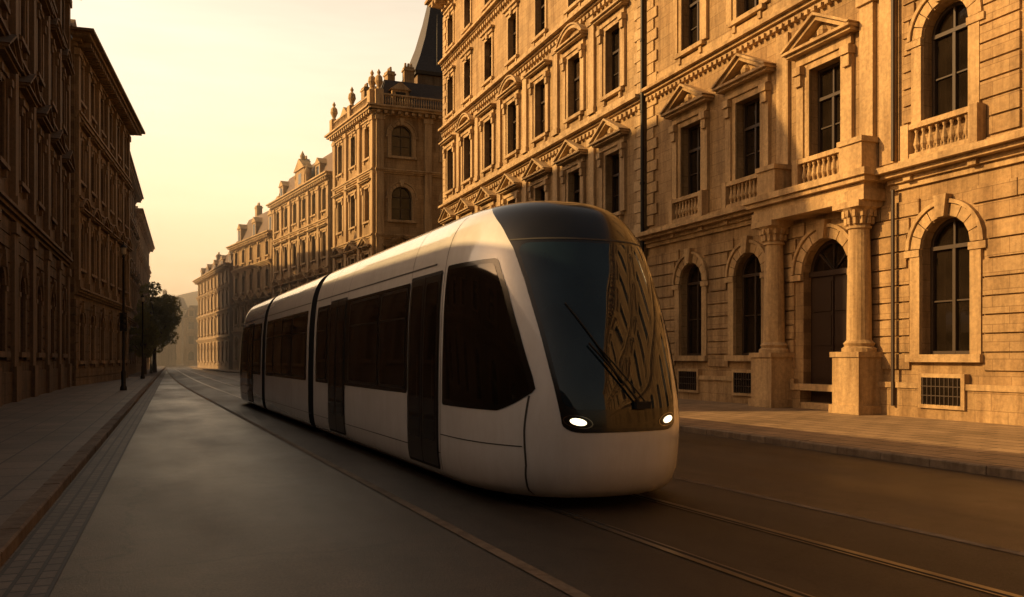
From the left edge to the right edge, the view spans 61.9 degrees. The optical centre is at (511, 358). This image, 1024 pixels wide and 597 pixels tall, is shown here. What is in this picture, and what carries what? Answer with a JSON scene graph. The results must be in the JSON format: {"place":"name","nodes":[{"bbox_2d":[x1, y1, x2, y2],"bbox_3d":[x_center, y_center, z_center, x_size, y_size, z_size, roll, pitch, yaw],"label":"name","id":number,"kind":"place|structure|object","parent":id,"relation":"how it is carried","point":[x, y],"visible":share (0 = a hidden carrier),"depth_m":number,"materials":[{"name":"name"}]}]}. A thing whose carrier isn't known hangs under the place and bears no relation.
{"place":"outdoors","nodes":[
{"label":"outdoors","id":0,"kind":"place"},
{"bbox_2d":[0,0,75,406],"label":"soot stained building","id":1,"kind":"structure","parent":0,"point":[37,161],"depth_m":35.05,"materials":[{"name":"stone"}]},
{"bbox_2d":[0,366,164,525],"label":"pavement","id":2,"kind":"structure","parent":0,"point":[44,437],"depth_m":19.13,"materials":[{"name":"grey concrete"}]},
{"bbox_2d":[120,242,126,389],"bbox_3d":[-19.051,-2.075,41.835,0.340,7.300,0.515,0,0,-22],"label":"street lamp","id":3,"kind":"object","parent":2,"relation":"on","point":[123,314],"visible":1,"depth_m":41.86,"materials":[{"name":"metal"}]},
{"bbox_2d":[140,293,144,378],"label":"street lamp","id":4,"kind":"object","parent":2,"relation":"on","point":[142,376],"visible":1,"depth_m":66.05,"materials":[{"name":"metal"}]},
{"bbox_2d":[129,311,160,374],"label":"street tree","id":5,"kind":"object","parent":2,"relation":"on","point":[148,331],"visible":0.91,"depth_m":82.38,"materials":[{"name":"green plant"}]},
{"bbox_2d":[149,312,152,372],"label":"street lamp","id":6,"kind":"object","parent":2,"relation":"on","point":[151,313],"visible":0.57,"depth_m":90.21,"materials":[{"name":"metal"}]},
{"bbox_2d":[136,281,182,371],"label":"street tree","id":7,"kind":"object","parent":2,"relation":"on","point":[162,310],"visible":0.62,"depth_m":95.27,"materials":[{"name":"green plant"}]},
{"bbox_2d":[144,300,178,370],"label":"street tree","id":8,"kind":"object","parent":2,"relation":"on","point":[169,338],"visible":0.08,"depth_m":108.11,"materials":[{"name":"green plant"}]},
{"bbox_2d":[66,19,144,385],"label":"palace building","id":9,"kind":"structure","parent":0,"point":[105,123],"depth_m":54.22,"materials":[{"name":"stone"}]},
{"bbox_2d":[127,152,143,374],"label":"apartment house","id":10,"kind":"structure","parent":0,"point":[136,195],"depth_m":86.09,"materials":[{"name":"stone"}]},
{"bbox_2d":[135,206,154,372],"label":"apartment house","id":11,"kind":"structure","parent":0,"point":[145,247],"depth_m":103.25,"materials":[{"name":"brown stone"}]},
{"bbox_2d":[177,291,197,310],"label":"hill","id":12,"kind":"structure","parent":0,"point":[190,298],"depth_m":342.97,"materials":[{"name":"beige"}]},
{"bbox_2d":[192,241,237,369],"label":"apartment house","id":13,"kind":"structure","parent":0,"point":[214,283],"depth_m":127.64,"materials":[{"name":"brown stone"}]},
{"bbox_2d":[71,0,426,295],"label":"sky","id":14,"kind":"structure","parent":0,"point":[227,97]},
{"bbox_2d":[226,193,279,369],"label":"apartment house","id":15,"kind":"structure","parent":0,"point":[251,249],"depth_m":109.45,"materials":[{"name":"stone"}]},
{"bbox_2d":[266,144,332,296],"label":"apartment house","id":16,"kind":"structure","parent":0,"point":[301,207],"depth_m":90.70,"materials":[{"name":"stone"}]},
{"bbox_2d":[366,63,442,253],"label":"facade end","id":17,"kind":"structure","parent":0,"point":[408,167],"depth_m":73.96,"materials":[{"name":"stone"}]},
{"bbox_2d":[409,6,443,86],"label":"spire roof","id":18,"kind":"structure","parent":17,"relation":"on","point":[427,56],"depth_m":83.42,"materials":[{"name":"tile"}]},
{"bbox_2d":[49,365,1023,596],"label":"road","id":19,"kind":"structure","parent":0,"point":[202,497],"depth_m":9.40,"materials":[{"name":"grey asphalt"}]},
{"bbox_2d":[0,369,166,596],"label":"gutter","id":20,"kind":"object","parent":19,"relation":"on","point":[35,563],"visible":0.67,"depth_m":8.76,"materials":[{"name":"grey stone"}]},
{"bbox_2d":[166,368,1023,596],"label":"track bed","id":21,"kind":"object","parent":19,"relation":"on","point":[591,560],"visible":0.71,"depth_m":7.98,"materials":[{"name":"grey asphalt"}]},
{"bbox_2d":[165,368,590,596],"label":"track edge strip","id":22,"kind":"object","parent":21,"relation":"on","point":[550,580],"visible":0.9,"depth_m":8.53,"materials":[{"name":"stone"}]},
{"bbox_2d":[240,201,679,497],"bbox_3d":[-4.088,-0.186,21.528,2.841,3.743,26.457,0,0,-24],"label":"tram","id":23,"kind":"object","parent":21,"relation":"on","point":[521,348],"visible":1,"depth_m":10.23,"materials":[{"name":"white paint"}]},
{"bbox_2d":[174,368,1023,596],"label":"tram rails","id":24,"kind":"object","parent":21,"relation":"on","point":[762,582],"visible":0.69,"depth_m":7.47,"materials":[{"name":"grey metal"}]},
{"bbox_2d":[189,366,1023,479],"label":"kerb","id":25,"kind":"structure","parent":19,"relation":"on","point":[975,467],"depth_m":14.54,"materials":[{"name":"stone"}]},
{"bbox_2d":[192,368,1023,555],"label":"track edge strip","id":26,"kind":"object","parent":19,"relation":"on","point":[905,528],"visible":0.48,"depth_m":8.95,"materials":[{"name":"stone"}]},
{"bbox_2d":[424,0,648,258],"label":"tall apartment building","id":27,"kind":"structure","parent":0,"point":[544,100],"depth_m":45.30,"materials":[{"name":"stone"}]},
{"bbox_2d":[192,366,1023,467],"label":"pavement","id":28,"kind":"structure","parent":0,"point":[993,444],"depth_m":18.86,"materials":[{"name":"grey concrete"}]},
{"bbox_2d":[324,67,395,271],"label":"building","id":29,"kind":"structure","parent":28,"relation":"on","point":[351,134],"depth_m":76.97,"materials":[{"name":"stone"}]},
{"bbox_2d":[635,0,1023,425],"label":"corner stone building","id":30,"kind":"structure","parent":0,"point":[835,206],"depth_m":24.98,"materials":[{"name":"stone"}]},
{"label":"ground","id":31,"kind":"structure","parent":0,"visible":0},
{"bbox_2d":[0,366,165,567],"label":"kerb","id":32,"kind":"structure","parent":31,"relation":"on","point":[17,526],"depth_m":10.20,"materials":[{"name":"stone"}]},
{"bbox_2d":[149,331,175,365],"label":"townhouse","id":33,"kind":"structure","parent":31,"relation":"on","point":[166,356],"depth_m":183.54,"materials":[{"name":"brown stone"}]},
{"bbox_2d":[150,289,187,364],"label":"townhouse","id":34,"kind":"structure","parent":31,"relation":"on","point":[179,343],"depth_m":216.32,"materials":[{"name":"brown stone"}]},
{"bbox_2d":[181,305,197,364],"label":"townhouse","id":35,"kind":"structure","parent":31,"relation":"on","point":[190,329],"depth_m":201.10,"materials":[{"name":"brown stone"}]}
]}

